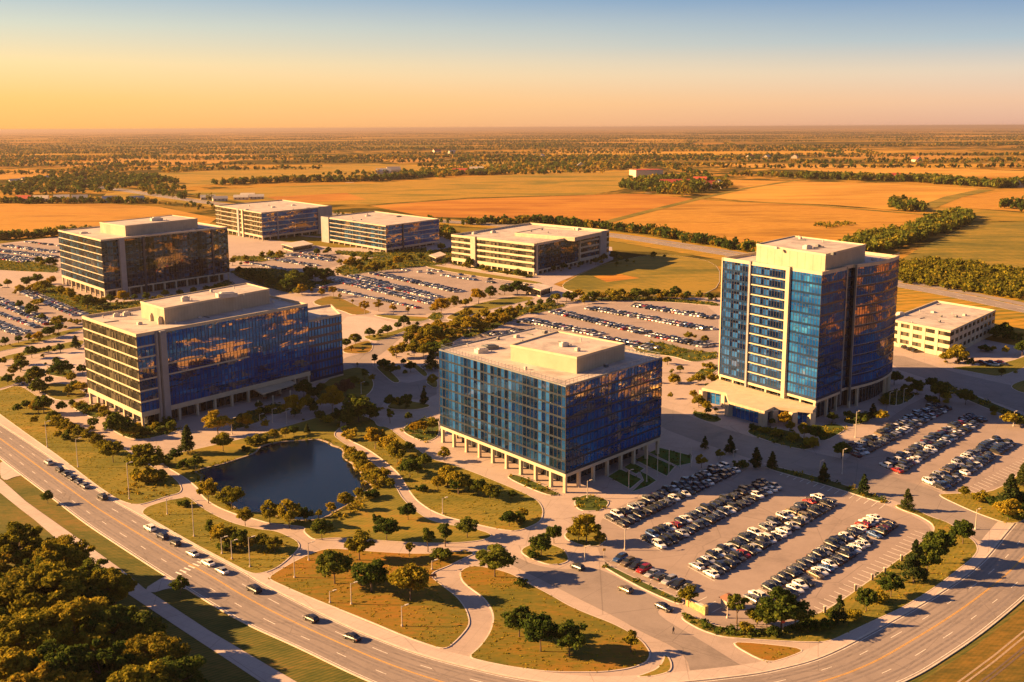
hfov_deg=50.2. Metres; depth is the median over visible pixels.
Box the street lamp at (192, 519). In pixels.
[191,500,197,536]
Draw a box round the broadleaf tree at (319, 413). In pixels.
[314,410,325,417]
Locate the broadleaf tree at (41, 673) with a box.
[0,661,93,681]
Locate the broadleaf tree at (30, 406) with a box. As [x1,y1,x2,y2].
[28,399,44,413]
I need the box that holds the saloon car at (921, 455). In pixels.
[913,453,925,459]
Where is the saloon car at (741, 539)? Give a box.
[731,537,747,543]
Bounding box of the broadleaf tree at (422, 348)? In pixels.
[416,343,429,357]
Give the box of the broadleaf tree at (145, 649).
[110,630,191,667]
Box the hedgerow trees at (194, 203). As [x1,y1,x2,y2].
[164,200,213,209]
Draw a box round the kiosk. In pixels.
[719,593,732,609]
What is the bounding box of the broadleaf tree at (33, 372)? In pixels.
[27,369,41,379]
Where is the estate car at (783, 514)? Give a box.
[776,511,790,519]
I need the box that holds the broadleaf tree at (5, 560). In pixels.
[0,551,13,573]
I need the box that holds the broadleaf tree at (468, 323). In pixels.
[461,316,479,327]
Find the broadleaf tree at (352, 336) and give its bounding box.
[348,333,361,343]
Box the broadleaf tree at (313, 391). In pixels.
[306,387,320,395]
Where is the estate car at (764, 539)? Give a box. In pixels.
[755,535,771,545]
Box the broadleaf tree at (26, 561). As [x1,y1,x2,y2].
[13,556,53,569]
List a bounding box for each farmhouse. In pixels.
[16,195,30,199]
[33,195,49,200]
[53,194,69,200]
[71,194,87,199]
[101,196,113,202]
[376,168,390,174]
[386,166,400,172]
[469,166,483,168]
[911,157,920,161]
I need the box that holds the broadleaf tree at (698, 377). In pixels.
[691,372,705,380]
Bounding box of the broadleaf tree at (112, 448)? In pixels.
[98,440,123,461]
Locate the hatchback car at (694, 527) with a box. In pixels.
[686,524,699,531]
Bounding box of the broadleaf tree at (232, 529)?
[228,526,236,533]
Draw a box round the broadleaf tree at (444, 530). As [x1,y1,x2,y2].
[436,522,452,546]
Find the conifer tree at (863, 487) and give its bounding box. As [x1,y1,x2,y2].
[856,473,869,494]
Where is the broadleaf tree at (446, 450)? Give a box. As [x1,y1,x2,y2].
[437,446,450,456]
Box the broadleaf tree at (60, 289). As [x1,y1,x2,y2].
[55,285,64,292]
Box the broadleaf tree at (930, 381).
[925,377,938,385]
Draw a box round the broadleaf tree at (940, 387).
[930,381,949,399]
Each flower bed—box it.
[0,260,58,272]
[36,281,230,313]
[45,368,72,376]
[73,404,99,417]
[112,423,177,439]
[232,410,265,428]
[233,268,333,291]
[235,252,285,261]
[264,403,285,414]
[335,248,422,256]
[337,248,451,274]
[403,417,439,440]
[428,313,442,319]
[455,264,533,276]
[463,302,553,337]
[508,474,558,495]
[530,304,565,313]
[574,495,608,510]
[576,297,717,304]
[602,564,683,604]
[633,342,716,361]
[693,411,721,422]
[695,366,717,376]
[747,427,812,449]
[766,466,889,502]
[818,424,843,440]
[843,412,871,424]
[884,390,914,405]
[948,388,1023,416]
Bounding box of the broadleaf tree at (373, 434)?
[364,427,387,448]
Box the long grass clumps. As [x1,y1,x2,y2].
[104,479,284,554]
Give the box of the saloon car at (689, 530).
[680,527,694,534]
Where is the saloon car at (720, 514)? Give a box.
[711,511,725,517]
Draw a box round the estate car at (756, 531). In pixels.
[747,527,760,535]
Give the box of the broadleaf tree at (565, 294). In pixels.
[562,291,570,300]
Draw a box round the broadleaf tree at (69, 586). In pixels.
[6,561,86,613]
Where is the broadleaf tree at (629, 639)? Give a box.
[622,629,638,651]
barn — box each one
[629,169,662,176]
[659,179,689,182]
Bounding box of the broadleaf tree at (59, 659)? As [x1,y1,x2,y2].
[29,638,95,676]
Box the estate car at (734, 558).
[724,553,740,564]
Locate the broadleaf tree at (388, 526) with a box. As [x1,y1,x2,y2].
[372,517,401,539]
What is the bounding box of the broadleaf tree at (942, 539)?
[922,529,957,554]
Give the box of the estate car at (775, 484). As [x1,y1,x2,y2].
[768,481,781,489]
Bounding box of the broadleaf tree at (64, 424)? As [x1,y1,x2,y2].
[58,419,72,429]
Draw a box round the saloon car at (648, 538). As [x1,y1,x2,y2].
[640,534,652,542]
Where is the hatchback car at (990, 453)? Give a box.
[984,451,996,457]
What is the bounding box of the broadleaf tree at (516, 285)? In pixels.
[510,280,525,294]
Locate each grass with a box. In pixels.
[0,384,1022,675]
[922,607,1023,681]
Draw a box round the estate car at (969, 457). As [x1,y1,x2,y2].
[960,453,974,460]
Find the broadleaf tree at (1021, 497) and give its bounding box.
[1015,491,1023,502]
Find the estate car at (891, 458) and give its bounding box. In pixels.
[886,456,897,463]
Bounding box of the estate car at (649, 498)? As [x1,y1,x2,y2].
[641,494,654,502]
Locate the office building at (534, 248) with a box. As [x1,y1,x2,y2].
[451,223,608,274]
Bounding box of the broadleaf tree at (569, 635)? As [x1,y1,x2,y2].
[556,619,587,655]
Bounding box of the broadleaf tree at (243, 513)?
[236,507,253,525]
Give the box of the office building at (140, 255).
[58,215,229,296]
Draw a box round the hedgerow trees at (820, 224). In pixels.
[814,221,855,227]
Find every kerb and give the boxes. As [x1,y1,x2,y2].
[0,423,1014,681]
[0,458,1023,681]
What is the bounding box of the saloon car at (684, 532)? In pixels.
[675,529,689,536]
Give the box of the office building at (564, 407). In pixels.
[439,324,662,492]
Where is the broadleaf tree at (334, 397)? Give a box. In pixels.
[316,385,344,411]
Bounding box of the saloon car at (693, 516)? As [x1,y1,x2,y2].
[684,512,698,519]
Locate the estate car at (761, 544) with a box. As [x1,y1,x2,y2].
[751,540,767,548]
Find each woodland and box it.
[0,170,179,194]
[0,195,152,203]
[2,195,157,203]
[137,184,213,198]
[140,182,187,198]
[210,168,505,184]
[215,167,501,183]
[400,159,662,177]
[419,160,668,176]
[618,172,729,193]
[627,171,732,195]
[729,169,793,177]
[731,169,784,176]
[798,170,1023,187]
[841,206,975,252]
[887,194,929,211]
[888,194,921,210]
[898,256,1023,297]
[999,195,1023,211]
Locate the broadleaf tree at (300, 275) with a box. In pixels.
[285,269,307,286]
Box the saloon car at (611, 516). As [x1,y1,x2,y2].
[604,513,617,520]
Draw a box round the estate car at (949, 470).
[939,467,953,473]
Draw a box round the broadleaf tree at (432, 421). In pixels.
[426,417,438,431]
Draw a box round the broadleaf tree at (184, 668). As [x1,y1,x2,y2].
[150,654,210,681]
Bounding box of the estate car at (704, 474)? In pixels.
[695,471,707,477]
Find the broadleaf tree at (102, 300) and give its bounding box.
[98,297,107,304]
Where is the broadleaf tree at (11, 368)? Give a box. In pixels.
[7,365,18,372]
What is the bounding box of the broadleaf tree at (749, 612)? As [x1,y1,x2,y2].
[744,605,764,626]
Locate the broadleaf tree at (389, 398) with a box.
[384,394,395,403]
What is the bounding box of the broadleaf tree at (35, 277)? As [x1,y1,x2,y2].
[30,273,42,280]
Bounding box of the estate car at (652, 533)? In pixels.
[645,529,659,537]
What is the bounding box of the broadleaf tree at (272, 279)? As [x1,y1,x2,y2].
[264,277,278,284]
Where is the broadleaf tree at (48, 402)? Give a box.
[32,395,54,413]
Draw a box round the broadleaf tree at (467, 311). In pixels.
[460,308,472,315]
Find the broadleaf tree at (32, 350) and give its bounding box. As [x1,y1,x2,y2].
[23,346,40,356]
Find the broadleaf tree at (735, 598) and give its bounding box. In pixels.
[726,593,749,623]
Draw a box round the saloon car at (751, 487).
[745,484,755,489]
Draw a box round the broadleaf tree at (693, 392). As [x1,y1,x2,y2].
[689,390,697,396]
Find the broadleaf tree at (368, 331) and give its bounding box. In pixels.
[364,328,373,337]
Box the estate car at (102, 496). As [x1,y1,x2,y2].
[97,493,107,500]
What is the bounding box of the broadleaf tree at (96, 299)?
[91,296,99,303]
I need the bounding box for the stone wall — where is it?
[686,598,707,614]
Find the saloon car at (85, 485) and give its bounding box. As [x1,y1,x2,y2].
[79,482,89,488]
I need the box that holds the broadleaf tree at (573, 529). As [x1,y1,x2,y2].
[565,524,588,541]
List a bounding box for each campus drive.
[343,319,446,407]
[661,407,997,540]
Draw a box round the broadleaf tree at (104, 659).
[64,638,134,681]
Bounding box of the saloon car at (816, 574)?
[806,569,823,578]
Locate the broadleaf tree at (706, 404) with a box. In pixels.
[701,401,712,407]
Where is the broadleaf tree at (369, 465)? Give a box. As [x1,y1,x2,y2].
[360,462,374,471]
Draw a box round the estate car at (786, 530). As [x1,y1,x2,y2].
[775,526,791,534]
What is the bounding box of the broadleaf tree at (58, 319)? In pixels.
[50,315,66,322]
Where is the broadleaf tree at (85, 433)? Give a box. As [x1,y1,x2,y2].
[80,428,97,441]
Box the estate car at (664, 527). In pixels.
[658,524,671,532]
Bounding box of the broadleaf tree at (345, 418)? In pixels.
[337,413,354,426]
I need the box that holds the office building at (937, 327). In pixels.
[894,300,995,354]
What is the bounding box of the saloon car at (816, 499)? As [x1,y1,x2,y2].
[806,496,819,502]
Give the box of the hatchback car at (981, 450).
[972,448,984,452]
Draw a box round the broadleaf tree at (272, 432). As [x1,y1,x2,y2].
[267,429,279,439]
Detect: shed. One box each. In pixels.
[200,195,215,199]
[212,196,227,200]
[233,195,248,199]
[249,194,263,198]
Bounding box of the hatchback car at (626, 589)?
[617,585,633,593]
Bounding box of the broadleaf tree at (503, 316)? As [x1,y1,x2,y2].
[498,312,509,324]
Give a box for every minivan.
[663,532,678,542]
[699,503,713,512]
[714,497,727,504]
[716,461,729,467]
[727,539,743,548]
[737,485,750,493]
[760,532,776,542]
[798,511,813,520]
[870,526,887,535]
[894,464,907,470]
[943,475,958,482]
[954,456,966,463]
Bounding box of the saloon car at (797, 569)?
[786,565,803,574]
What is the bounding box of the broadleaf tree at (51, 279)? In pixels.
[46,276,55,282]
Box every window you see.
[69,280,107,295]
[103,399,148,423]
[108,274,222,295]
[147,379,297,424]
[227,230,263,239]
[264,231,315,239]
[294,245,311,250]
[331,241,384,250]
[387,243,433,250]
[454,261,532,274]
[462,437,562,481]
[529,288,539,295]
[539,259,591,273]
[541,289,549,295]
[567,449,637,481]
[707,392,720,404]
[726,378,750,387]
[733,405,758,422]
[751,385,788,398]
[778,410,806,423]
[789,396,812,404]
[816,397,831,417]
[831,391,842,408]
[851,388,859,404]
[859,386,865,401]
[865,385,871,400]
[871,383,875,397]
[875,382,879,395]
[879,380,882,393]
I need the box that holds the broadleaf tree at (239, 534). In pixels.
[230,529,247,548]
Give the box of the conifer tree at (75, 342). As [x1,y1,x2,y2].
[69,335,81,348]
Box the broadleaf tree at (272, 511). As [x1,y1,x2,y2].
[260,500,278,524]
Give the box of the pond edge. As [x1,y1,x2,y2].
[195,439,372,520]
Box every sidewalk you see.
[0,415,1011,681]
[0,461,20,479]
[0,479,295,681]
[146,575,184,591]
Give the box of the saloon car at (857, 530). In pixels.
[846,527,862,534]
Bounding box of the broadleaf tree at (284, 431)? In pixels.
[280,427,290,433]
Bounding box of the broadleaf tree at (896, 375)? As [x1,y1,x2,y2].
[891,371,903,382]
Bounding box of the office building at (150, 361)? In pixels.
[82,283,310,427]
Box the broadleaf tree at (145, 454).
[124,442,163,467]
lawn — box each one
[0,327,82,350]
[0,376,15,387]
[0,386,181,503]
[1,340,83,360]
[41,383,86,400]
[142,497,299,573]
[162,414,491,543]
[269,548,473,648]
[314,296,369,314]
[315,367,373,403]
[343,341,372,353]
[345,415,542,530]
[364,325,410,340]
[375,314,428,321]
[376,366,399,382]
[387,401,429,409]
[406,359,427,376]
[409,322,468,352]
[426,265,541,283]
[426,380,437,387]
[447,296,533,319]
[460,566,650,672]
[521,544,568,564]
[562,255,719,296]
[564,532,604,546]
[607,469,641,488]
[623,463,644,474]
[631,471,656,492]
[635,454,675,476]
[637,654,671,676]
[648,447,692,465]
[682,504,977,642]
[734,642,801,661]
[939,475,1023,522]
[952,356,1023,375]
[1011,380,1023,392]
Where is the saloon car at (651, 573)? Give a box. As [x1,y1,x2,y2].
[644,568,659,577]
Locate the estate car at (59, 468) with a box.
[55,466,64,472]
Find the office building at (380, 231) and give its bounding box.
[321,211,438,252]
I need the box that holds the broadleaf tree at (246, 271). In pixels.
[241,269,250,279]
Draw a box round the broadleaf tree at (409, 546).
[405,542,415,556]
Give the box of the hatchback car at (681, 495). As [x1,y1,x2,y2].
[674,492,685,498]
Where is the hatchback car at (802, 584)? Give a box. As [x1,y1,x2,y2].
[792,578,808,588]
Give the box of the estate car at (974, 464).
[966,461,979,468]
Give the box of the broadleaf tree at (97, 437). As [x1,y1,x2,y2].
[90,433,104,443]
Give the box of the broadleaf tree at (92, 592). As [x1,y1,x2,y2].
[80,586,115,606]
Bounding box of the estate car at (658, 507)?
[648,503,661,510]
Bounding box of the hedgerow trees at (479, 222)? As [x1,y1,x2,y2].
[341,210,481,224]
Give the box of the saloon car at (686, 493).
[678,490,690,496]
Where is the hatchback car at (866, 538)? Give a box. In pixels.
[858,535,873,543]
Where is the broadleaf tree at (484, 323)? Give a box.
[478,320,488,330]
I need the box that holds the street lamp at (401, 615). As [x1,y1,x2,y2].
[401,604,408,626]
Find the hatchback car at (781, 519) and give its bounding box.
[775,516,785,522]
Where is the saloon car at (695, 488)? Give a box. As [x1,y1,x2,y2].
[689,486,700,491]
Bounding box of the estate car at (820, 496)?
[810,493,825,499]
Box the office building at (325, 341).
[305,304,343,383]
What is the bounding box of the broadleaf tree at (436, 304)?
[431,298,450,314]
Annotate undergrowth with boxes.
[0,248,1014,439]
[0,250,1018,436]
[0,256,996,430]
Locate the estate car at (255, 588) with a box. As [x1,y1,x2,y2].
[246,583,261,593]
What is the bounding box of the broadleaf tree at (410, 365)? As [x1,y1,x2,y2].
[403,361,416,371]
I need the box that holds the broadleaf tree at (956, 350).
[946,344,969,363]
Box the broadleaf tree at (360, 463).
[356,459,367,466]
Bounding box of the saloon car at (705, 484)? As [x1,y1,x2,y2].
[700,481,709,487]
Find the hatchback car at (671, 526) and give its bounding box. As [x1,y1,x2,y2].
[664,522,676,530]
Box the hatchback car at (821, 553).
[811,548,826,557]
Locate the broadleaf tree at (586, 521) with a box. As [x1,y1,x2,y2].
[571,513,601,542]
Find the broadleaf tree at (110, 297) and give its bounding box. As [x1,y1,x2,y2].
[104,294,114,302]
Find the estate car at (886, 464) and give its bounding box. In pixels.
[879,461,892,467]
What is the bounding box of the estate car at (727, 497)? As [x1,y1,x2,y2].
[719,494,732,501]
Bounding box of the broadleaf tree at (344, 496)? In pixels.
[337,492,354,509]
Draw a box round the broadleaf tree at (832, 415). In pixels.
[826,412,839,419]
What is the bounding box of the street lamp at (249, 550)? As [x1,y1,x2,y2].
[248,535,254,566]
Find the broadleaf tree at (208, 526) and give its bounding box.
[204,519,214,539]
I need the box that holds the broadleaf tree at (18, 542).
[0,521,57,564]
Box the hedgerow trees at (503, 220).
[465,215,761,251]
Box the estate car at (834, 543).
[824,538,840,548]
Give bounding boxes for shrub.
[25,307,37,312]
[26,386,47,392]
[30,298,43,304]
[33,314,45,317]
[72,319,81,323]
[73,400,85,407]
[78,403,91,410]
[97,410,111,417]
[118,422,143,434]
[129,468,150,481]
[131,467,164,481]
[139,427,153,433]
[149,422,160,426]
[151,294,163,298]
[152,469,167,478]
[158,453,172,464]
[160,418,175,425]
[176,458,188,467]
[176,499,190,506]
[215,539,236,549]
[241,445,251,450]
[244,436,258,445]
[252,433,268,443]
[259,407,272,413]
[266,404,276,408]
[341,427,358,439]
[343,444,354,452]
[348,450,367,460]
[360,467,381,480]
[363,489,379,497]
[367,472,386,484]
[415,484,428,490]
[426,341,444,351]
[430,547,453,559]
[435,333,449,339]
[462,263,471,267]
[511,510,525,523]
[513,577,527,585]
[518,271,527,276]
[527,548,540,558]
[609,292,621,300]
[668,373,680,382]
[701,362,713,367]
[710,375,725,380]
[732,460,749,467]
[739,621,754,632]
[748,423,758,428]
[758,427,771,431]
[767,624,781,636]
[771,428,783,435]
[786,432,799,439]
[799,622,815,631]
[803,436,819,447]
[810,617,834,629]
[822,429,830,434]
[846,609,863,618]
[853,413,867,422]
[876,589,889,602]
[880,393,893,401]
[924,395,937,401]
[965,358,976,364]
[971,490,990,501]
[978,345,993,350]
[986,496,998,505]
[998,503,1023,518]
[1002,332,1023,340]
[1014,416,1023,423]
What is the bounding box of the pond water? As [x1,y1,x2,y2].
[199,440,372,519]
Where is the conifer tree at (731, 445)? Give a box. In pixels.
[724,435,736,452]
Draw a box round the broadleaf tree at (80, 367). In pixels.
[76,364,85,374]
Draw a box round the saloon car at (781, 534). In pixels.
[771,530,786,537]
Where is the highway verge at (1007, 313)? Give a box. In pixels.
[11,178,1023,320]
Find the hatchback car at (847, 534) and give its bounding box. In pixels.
[838,531,853,539]
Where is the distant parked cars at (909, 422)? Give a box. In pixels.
[0,241,1016,453]
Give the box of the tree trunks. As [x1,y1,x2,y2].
[5,252,1001,517]
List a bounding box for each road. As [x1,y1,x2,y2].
[0,425,1023,681]
[510,556,738,669]
[893,355,1023,411]
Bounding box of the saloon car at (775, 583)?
[765,580,782,586]
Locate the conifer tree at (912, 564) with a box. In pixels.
[899,539,929,582]
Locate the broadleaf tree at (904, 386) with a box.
[900,384,913,392]
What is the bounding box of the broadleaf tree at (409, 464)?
[396,457,418,476]
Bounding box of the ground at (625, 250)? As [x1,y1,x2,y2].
[0,126,1023,345]
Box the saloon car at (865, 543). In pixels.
[854,539,870,547]
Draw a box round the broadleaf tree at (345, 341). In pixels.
[342,338,350,344]
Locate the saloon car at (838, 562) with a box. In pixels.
[826,557,843,565]
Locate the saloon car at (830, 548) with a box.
[820,544,836,551]
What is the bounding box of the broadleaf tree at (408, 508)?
[397,502,416,514]
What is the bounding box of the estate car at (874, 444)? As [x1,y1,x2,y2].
[867,441,879,447]
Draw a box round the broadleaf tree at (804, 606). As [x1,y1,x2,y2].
[785,599,817,625]
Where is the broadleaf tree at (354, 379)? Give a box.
[347,375,359,382]
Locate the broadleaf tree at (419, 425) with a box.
[414,420,427,433]
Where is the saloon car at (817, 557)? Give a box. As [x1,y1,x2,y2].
[806,553,823,561]
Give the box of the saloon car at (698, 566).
[689,562,705,570]
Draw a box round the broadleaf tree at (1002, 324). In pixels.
[996,322,1013,338]
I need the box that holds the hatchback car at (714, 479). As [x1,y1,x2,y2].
[706,477,717,482]
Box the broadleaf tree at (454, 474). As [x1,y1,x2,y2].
[445,470,469,493]
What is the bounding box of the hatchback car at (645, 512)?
[640,509,650,515]
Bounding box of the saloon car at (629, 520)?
[621,517,634,523]
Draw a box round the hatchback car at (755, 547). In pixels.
[747,543,761,551]
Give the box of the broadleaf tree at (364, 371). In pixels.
[361,368,368,380]
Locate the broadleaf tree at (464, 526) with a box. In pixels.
[454,516,478,537]
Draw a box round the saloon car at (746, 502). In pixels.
[737,499,750,505]
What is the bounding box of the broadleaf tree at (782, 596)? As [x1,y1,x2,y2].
[755,585,800,627]
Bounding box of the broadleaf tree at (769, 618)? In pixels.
[751,604,777,629]
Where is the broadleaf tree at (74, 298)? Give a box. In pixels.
[70,294,83,304]
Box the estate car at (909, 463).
[900,459,912,466]
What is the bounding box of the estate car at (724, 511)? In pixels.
[716,506,731,515]
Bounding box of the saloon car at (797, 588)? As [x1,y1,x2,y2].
[786,583,803,593]
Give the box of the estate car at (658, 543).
[651,538,666,548]
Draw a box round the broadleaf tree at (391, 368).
[384,365,397,374]
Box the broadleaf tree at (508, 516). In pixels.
[498,510,516,525]
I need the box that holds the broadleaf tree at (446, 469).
[439,465,454,487]
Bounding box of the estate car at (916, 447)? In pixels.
[908,445,920,449]
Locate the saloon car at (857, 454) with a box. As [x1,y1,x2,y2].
[850,452,861,457]
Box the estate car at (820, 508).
[812,504,826,512]
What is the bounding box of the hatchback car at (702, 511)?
[695,507,707,514]
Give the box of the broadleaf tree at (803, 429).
[797,422,807,434]
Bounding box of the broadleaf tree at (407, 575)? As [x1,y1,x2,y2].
[386,562,429,600]
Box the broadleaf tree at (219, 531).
[209,522,231,540]
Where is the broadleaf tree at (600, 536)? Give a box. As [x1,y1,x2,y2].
[593,531,606,541]
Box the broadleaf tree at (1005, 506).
[992,499,1023,519]
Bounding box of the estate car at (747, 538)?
[737,532,753,542]
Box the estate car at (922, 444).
[914,442,926,447]
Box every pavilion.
[282,240,312,251]
[429,252,445,262]
[528,283,552,297]
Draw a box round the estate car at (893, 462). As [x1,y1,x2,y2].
[883,460,896,465]
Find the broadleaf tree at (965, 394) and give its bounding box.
[957,388,977,404]
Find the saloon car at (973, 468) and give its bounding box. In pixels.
[966,465,977,470]
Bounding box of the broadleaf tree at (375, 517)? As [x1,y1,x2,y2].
[372,514,380,520]
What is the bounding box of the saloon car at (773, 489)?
[765,486,777,491]
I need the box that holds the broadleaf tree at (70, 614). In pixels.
[41,596,120,652]
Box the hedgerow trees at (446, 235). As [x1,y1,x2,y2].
[439,223,461,239]
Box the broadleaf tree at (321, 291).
[317,287,325,293]
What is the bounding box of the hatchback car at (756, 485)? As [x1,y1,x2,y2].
[750,483,760,488]
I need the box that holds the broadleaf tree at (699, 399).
[692,394,705,406]
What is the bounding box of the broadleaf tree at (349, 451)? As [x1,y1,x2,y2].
[346,447,356,453]
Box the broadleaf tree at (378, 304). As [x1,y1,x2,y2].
[373,299,383,310]
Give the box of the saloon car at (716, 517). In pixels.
[707,514,720,520]
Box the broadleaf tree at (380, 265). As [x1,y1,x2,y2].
[377,262,385,271]
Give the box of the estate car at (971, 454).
[964,451,975,458]
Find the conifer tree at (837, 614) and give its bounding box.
[828,595,849,625]
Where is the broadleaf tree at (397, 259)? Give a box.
[393,256,403,263]
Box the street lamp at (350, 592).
[350,581,357,604]
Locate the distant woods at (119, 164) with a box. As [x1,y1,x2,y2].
[0,130,1023,174]
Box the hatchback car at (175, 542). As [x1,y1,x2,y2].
[169,539,181,546]
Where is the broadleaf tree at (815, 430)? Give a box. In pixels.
[806,425,824,436]
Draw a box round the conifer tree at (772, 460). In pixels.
[765,451,777,468]
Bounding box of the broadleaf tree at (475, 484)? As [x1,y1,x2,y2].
[469,478,484,495]
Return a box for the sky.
[0,0,1023,129]
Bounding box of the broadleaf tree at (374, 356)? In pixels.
[371,354,377,364]
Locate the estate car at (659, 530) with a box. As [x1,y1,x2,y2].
[652,526,665,535]
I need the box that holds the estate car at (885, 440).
[877,437,889,442]
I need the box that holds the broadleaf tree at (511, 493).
[507,490,516,496]
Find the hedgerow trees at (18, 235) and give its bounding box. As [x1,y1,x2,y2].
[0,226,91,239]
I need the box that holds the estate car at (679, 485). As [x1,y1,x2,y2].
[671,481,684,488]
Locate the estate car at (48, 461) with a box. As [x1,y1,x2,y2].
[44,459,53,465]
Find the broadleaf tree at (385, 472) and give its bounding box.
[378,467,390,476]
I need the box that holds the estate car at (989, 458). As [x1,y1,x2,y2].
[983,455,992,461]
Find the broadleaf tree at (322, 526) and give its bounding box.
[310,518,334,539]
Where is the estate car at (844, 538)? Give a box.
[834,534,849,542]
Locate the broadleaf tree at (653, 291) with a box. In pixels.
[649,288,660,294]
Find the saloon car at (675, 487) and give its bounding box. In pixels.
[670,485,679,490]
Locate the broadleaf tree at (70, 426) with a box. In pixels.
[64,422,76,433]
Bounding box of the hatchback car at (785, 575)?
[776,571,792,580]
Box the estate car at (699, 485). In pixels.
[691,481,704,489]
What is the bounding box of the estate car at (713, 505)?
[707,502,718,509]
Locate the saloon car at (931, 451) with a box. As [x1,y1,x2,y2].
[922,448,934,453]
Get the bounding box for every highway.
[18,178,1023,312]
[99,186,1023,305]
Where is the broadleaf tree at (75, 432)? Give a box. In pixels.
[72,425,84,439]
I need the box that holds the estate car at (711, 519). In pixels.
[701,516,716,523]
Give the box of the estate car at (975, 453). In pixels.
[967,449,979,455]
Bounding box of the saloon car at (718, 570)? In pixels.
[708,565,724,574]
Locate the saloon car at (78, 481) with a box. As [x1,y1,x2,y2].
[73,478,83,484]
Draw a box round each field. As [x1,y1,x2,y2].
[0,170,87,179]
[0,203,215,239]
[66,160,123,166]
[101,153,251,165]
[104,190,176,200]
[128,164,425,186]
[184,171,678,204]
[269,193,366,202]
[373,194,692,220]
[378,157,437,163]
[461,160,515,164]
[594,274,636,281]
[611,199,923,242]
[700,164,1023,177]
[712,180,977,211]
[794,153,985,159]
[896,294,1023,332]
[898,222,1023,286]
[920,208,1023,220]
[941,191,1023,211]
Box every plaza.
[30,350,84,375]
[342,316,402,343]
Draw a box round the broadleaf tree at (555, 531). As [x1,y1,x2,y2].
[546,525,561,537]
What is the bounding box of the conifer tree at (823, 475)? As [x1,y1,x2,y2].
[818,462,830,482]
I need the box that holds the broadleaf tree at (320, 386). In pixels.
[316,383,326,393]
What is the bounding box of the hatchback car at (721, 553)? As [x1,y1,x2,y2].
[713,548,725,557]
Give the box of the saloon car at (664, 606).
[654,601,673,611]
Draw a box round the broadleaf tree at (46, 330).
[40,327,53,333]
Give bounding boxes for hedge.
[681,608,832,637]
[875,552,911,577]
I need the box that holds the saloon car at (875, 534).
[866,530,882,538]
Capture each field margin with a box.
[370,195,572,205]
[600,179,797,222]
[703,199,922,214]
[926,189,990,207]
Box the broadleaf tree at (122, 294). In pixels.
[114,290,129,301]
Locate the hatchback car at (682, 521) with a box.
[674,517,686,524]
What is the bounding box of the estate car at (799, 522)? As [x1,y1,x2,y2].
[789,518,804,525]
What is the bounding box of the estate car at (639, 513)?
[631,509,645,517]
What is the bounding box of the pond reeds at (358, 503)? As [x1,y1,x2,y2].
[332,461,381,519]
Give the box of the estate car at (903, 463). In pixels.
[897,461,910,468]
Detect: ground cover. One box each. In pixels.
[0,247,1019,601]
[612,450,691,485]
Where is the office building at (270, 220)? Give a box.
[215,200,331,240]
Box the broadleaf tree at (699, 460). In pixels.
[695,454,708,467]
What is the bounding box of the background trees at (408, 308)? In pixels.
[275,250,663,310]
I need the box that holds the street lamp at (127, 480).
[126,461,132,498]
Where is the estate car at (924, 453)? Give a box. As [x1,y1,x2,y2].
[916,450,928,457]
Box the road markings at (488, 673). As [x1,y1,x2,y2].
[0,425,1023,681]
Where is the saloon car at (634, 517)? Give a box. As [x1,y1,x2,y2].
[626,514,640,521]
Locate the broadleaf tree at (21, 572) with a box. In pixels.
[0,565,56,615]
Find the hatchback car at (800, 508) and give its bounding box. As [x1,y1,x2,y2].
[790,505,803,510]
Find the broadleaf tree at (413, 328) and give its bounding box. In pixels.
[403,324,419,333]
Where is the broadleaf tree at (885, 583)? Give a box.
[875,571,904,596]
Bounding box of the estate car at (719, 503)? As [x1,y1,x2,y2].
[709,500,723,506]
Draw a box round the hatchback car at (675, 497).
[668,493,680,500]
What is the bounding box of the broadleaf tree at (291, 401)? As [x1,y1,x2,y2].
[281,394,306,416]
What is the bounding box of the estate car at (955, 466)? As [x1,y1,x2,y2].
[945,463,958,469]
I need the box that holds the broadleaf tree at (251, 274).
[244,269,259,282]
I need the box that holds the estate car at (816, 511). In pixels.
[807,506,822,515]
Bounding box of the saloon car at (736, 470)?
[730,467,740,472]
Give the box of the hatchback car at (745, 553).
[736,548,750,557]
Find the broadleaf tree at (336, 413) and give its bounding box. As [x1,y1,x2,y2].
[330,408,345,422]
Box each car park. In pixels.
[0,242,58,264]
[0,288,82,344]
[249,249,344,269]
[307,266,529,314]
[461,328,524,343]
[507,302,717,351]
[597,462,929,628]
[846,394,1023,491]
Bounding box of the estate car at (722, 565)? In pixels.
[713,560,730,571]
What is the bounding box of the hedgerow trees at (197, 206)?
[157,201,214,209]
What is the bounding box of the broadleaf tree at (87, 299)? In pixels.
[76,294,95,308]
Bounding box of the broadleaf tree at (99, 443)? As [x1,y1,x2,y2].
[94,439,108,447]
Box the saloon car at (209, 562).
[201,558,214,566]
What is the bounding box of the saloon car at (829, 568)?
[817,564,834,572]
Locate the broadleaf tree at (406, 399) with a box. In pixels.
[398,394,411,404]
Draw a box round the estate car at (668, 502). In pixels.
[658,498,672,505]
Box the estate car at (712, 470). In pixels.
[703,468,716,473]
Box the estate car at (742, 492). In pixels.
[733,488,747,495]
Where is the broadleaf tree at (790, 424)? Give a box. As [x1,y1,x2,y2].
[785,420,794,428]
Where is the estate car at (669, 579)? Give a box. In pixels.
[661,573,677,585]
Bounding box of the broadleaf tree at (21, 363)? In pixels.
[12,359,28,371]
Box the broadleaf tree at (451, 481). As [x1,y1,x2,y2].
[448,474,469,493]
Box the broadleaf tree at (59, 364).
[48,359,70,374]
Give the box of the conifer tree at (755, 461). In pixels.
[748,447,762,467]
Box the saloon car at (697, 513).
[689,510,703,517]

